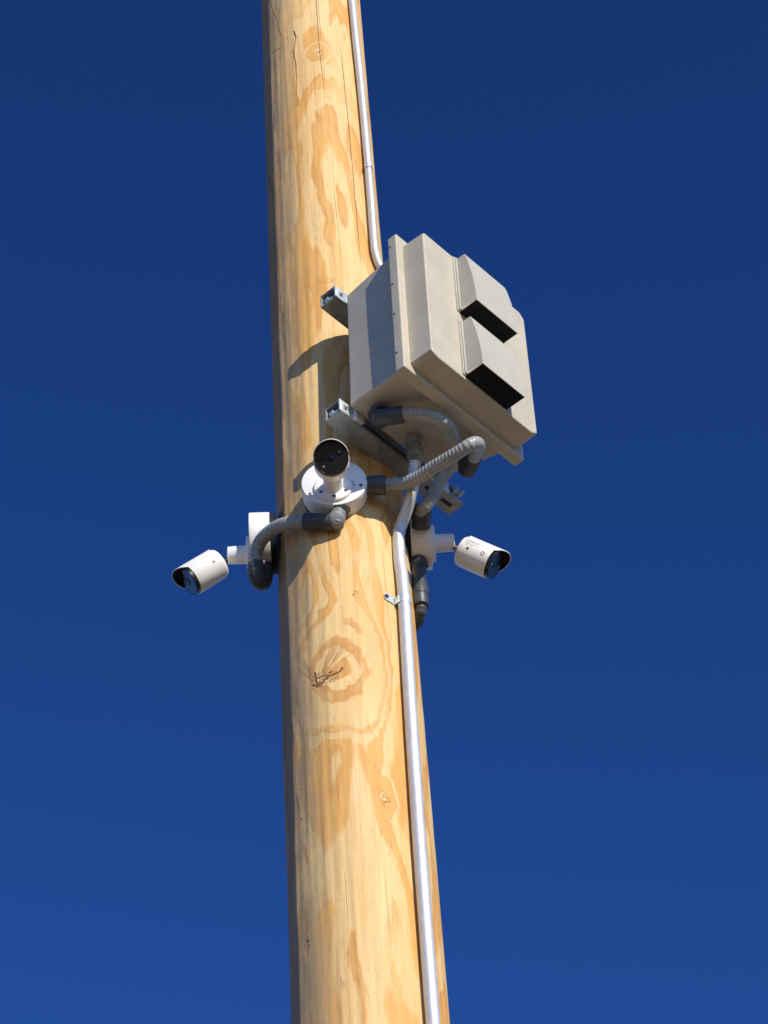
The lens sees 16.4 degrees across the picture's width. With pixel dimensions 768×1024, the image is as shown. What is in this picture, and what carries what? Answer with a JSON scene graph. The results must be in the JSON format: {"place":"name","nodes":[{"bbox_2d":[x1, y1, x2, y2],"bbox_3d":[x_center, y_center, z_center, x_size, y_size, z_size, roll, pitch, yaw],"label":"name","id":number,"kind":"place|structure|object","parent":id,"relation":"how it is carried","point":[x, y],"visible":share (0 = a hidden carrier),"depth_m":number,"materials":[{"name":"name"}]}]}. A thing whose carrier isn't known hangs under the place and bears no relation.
{"place":"outdoors","nodes":[
{"label":"outdoors","id":0,"kind":"place"},
{"bbox_2d":[0,0,767,1023],"label":"sky","id":1,"kind":"structure","parent":0,"point":[595,707],"materials":[{"name":"blue"}]},
{"label":"ground","id":2,"kind":"structure","parent":0,"visible":0},
{"bbox_2d":[261,0,449,1023],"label":"utility pole","id":3,"kind":"object","parent":2,"relation":"on","point":[354,948],"visible":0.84,"depth_m":5.09,"materials":[{"name":"brown wood"}]},
{"bbox_2d":[248,512,277,573],"bbox_3d":[-0.245,0.065,5.402,0.053,0.131,0.131,-3,-46,-1],"label":"junction box","id":4,"kind":"object","parent":3,"relation":"attached to","point":[258,522],"visible":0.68,"depth_m":5.35,"materials":[{"name":"white paint"}]},
{"bbox_2d":[172,535,249,594],"bbox_3d":[-0.348,0.109,5.361,0.159,0.131,0.077,-3,-46,-1],"label":"security camera","id":5,"kind":"object","parent":4,"relation":"attached to","point":[203,572],"visible":0.96,"depth_m":5.33,"materials":[{"name":"white paint"}]},
{"bbox_2d":[301,462,366,515],"bbox_3d":[-0.098,-0.041,5.300,0.131,0.131,0.053,-3,-46,-1],"label":"junction box","id":6,"kind":"object","parent":3,"relation":"attached to","point":[355,500],"visible":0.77,"depth_m":5.27,"materials":[{"name":"white paint"}]},
{"bbox_2d":[247,504,350,590],"bbox_3d":[-0.181,0.055,5.277,0.089,0.100,0.260,34,-57,-31],"label":"flexible conduit","id":7,"kind":"object","parent":6,"relation":"attached to","point":[261,572],"visible":1,"depth_m":5.27,"materials":[{"name":"grey metal"}]},
{"bbox_2d":[313,439,352,501],"bbox_3d":[-0.102,-0.092,5.204,0.077,0.107,0.154,-3,-46,-1],"label":"security camera","id":8,"kind":"object","parent":6,"relation":"attached to","point":[333,483],"visible":1,"depth_m":5.16,"materials":[{"name":"white paint"}]},
{"bbox_2d":[320,287,347,328],"bbox_3d":[-0.008,-0.377,5.673,0.055,0.039,0.311,-35,-54,26],"label":"strut channel","id":9,"kind":"object","parent":3,"relation":"attached to","point":[333,306],"visible":0.23,"depth_m":5.60,"materials":[{"name":"metal"}]},
{"bbox_2d":[348,0,382,267],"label":"steel conduit","id":10,"kind":"object","parent":3,"relation":"attached to","point":[376,257],"visible":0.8,"depth_m":6.25,"materials":[{"name":"silver metal"}]},
{"bbox_2d":[364,162,372,170],"bbox_3d":[-0.033,-0.795,6.171,0.018,0.020,0.036,-15,-47,10],"label":"pipe strap","id":11,"kind":"object","parent":10,"relation":"attached to","point":[366,164],"visible":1,"depth_m":6.16,"materials":[{"name":"metal"}]},
{"bbox_2d":[325,400,464,514],"bbox_3d":[0.028,-0.114,5.438,0.055,0.039,0.371,-35,-54,26],"label":"strut channel","id":12,"kind":"object","parent":3,"relation":"attached to","point":[367,437],"visible":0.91,"depth_m":5.41,"materials":[{"name":"metal"}]},
{"bbox_2d":[334,234,536,492],"bbox_3d":[0.121,-0.319,5.464,0.296,0.423,0.361,-35,-54,26],"label":"equipment enclosure","id":13,"kind":"object","parent":12,"relation":"attached to","point":[432,325],"visible":0.98,"depth_m":5.35,"materials":[{"name":"plastic"}]},
{"bbox_2d":[365,436,484,495],"bbox_3d":[0.080,-0.105,5.315,0.245,0.150,0.190,-3,-46,-1],"label":"flexible conduit","id":14,"kind":"object","parent":13,"relation":"attached to","point":[467,453],"visible":0.98,"depth_m":5.27,"materials":[{"name":"grey metal"}]},
{"bbox_2d":[384,593,411,605],"bbox_3d":[0.028,0.167,5.133,0.055,0.022,0.025,18,-50,-20],"label":"pipe strap","id":15,"kind":"object","parent":3,"relation":"attached to","point":[397,599],"visible":1,"depth_m":5.13,"materials":[{"name":"metal"}]},
{"bbox_2d":[392,434,440,1023],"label":"steel conduit","id":16,"kind":"object","parent":3,"relation":"attached to","point":[414,446],"visible":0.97,"depth_m":4.84,"materials":[{"name":"metal"}]},
{"bbox_2d":[405,518,432,569],"bbox_3d":[0.069,0.054,5.400,0.053,0.131,0.131,-3,-46,-1],"label":"junction box","id":17,"kind":"object","parent":3,"relation":"attached to","point":[418,542],"visible":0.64,"depth_m":5.34,"materials":[{"name":"white paint"}]},
{"bbox_2d":[367,404,459,530],"bbox_3d":[0.083,-0.104,5.302,0.160,0.165,0.233,-21,-48,15],"label":"flexible conduit","id":18,"kind":"object","parent":17,"relation":"attached to","point":[380,416],"visible":0.84,"depth_m":5.29,"materials":[{"name":"grey metal"}]},
{"bbox_2d":[409,554,428,631],"bbox_3d":[0.014,0.215,5.359,0.064,0.159,0.250,30,-55,-28],"label":"flexible conduit","id":19,"kind":"object","parent":17,"relation":"attached to","point":[419,565],"visible":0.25,"depth_m":5.28,"materials":[{"name":"grey metal"}]},
{"bbox_2d":[431,525,510,578],"bbox_3d":[0.176,0.080,5.368,0.157,0.135,0.077,-3,-46,-1],"label":"security camera","id":20,"kind":"object","parent":17,"relation":"attached to","point":[481,558],"visible":1,"depth_m":5.34,"materials":[{"name":"white paint"}]}
]}

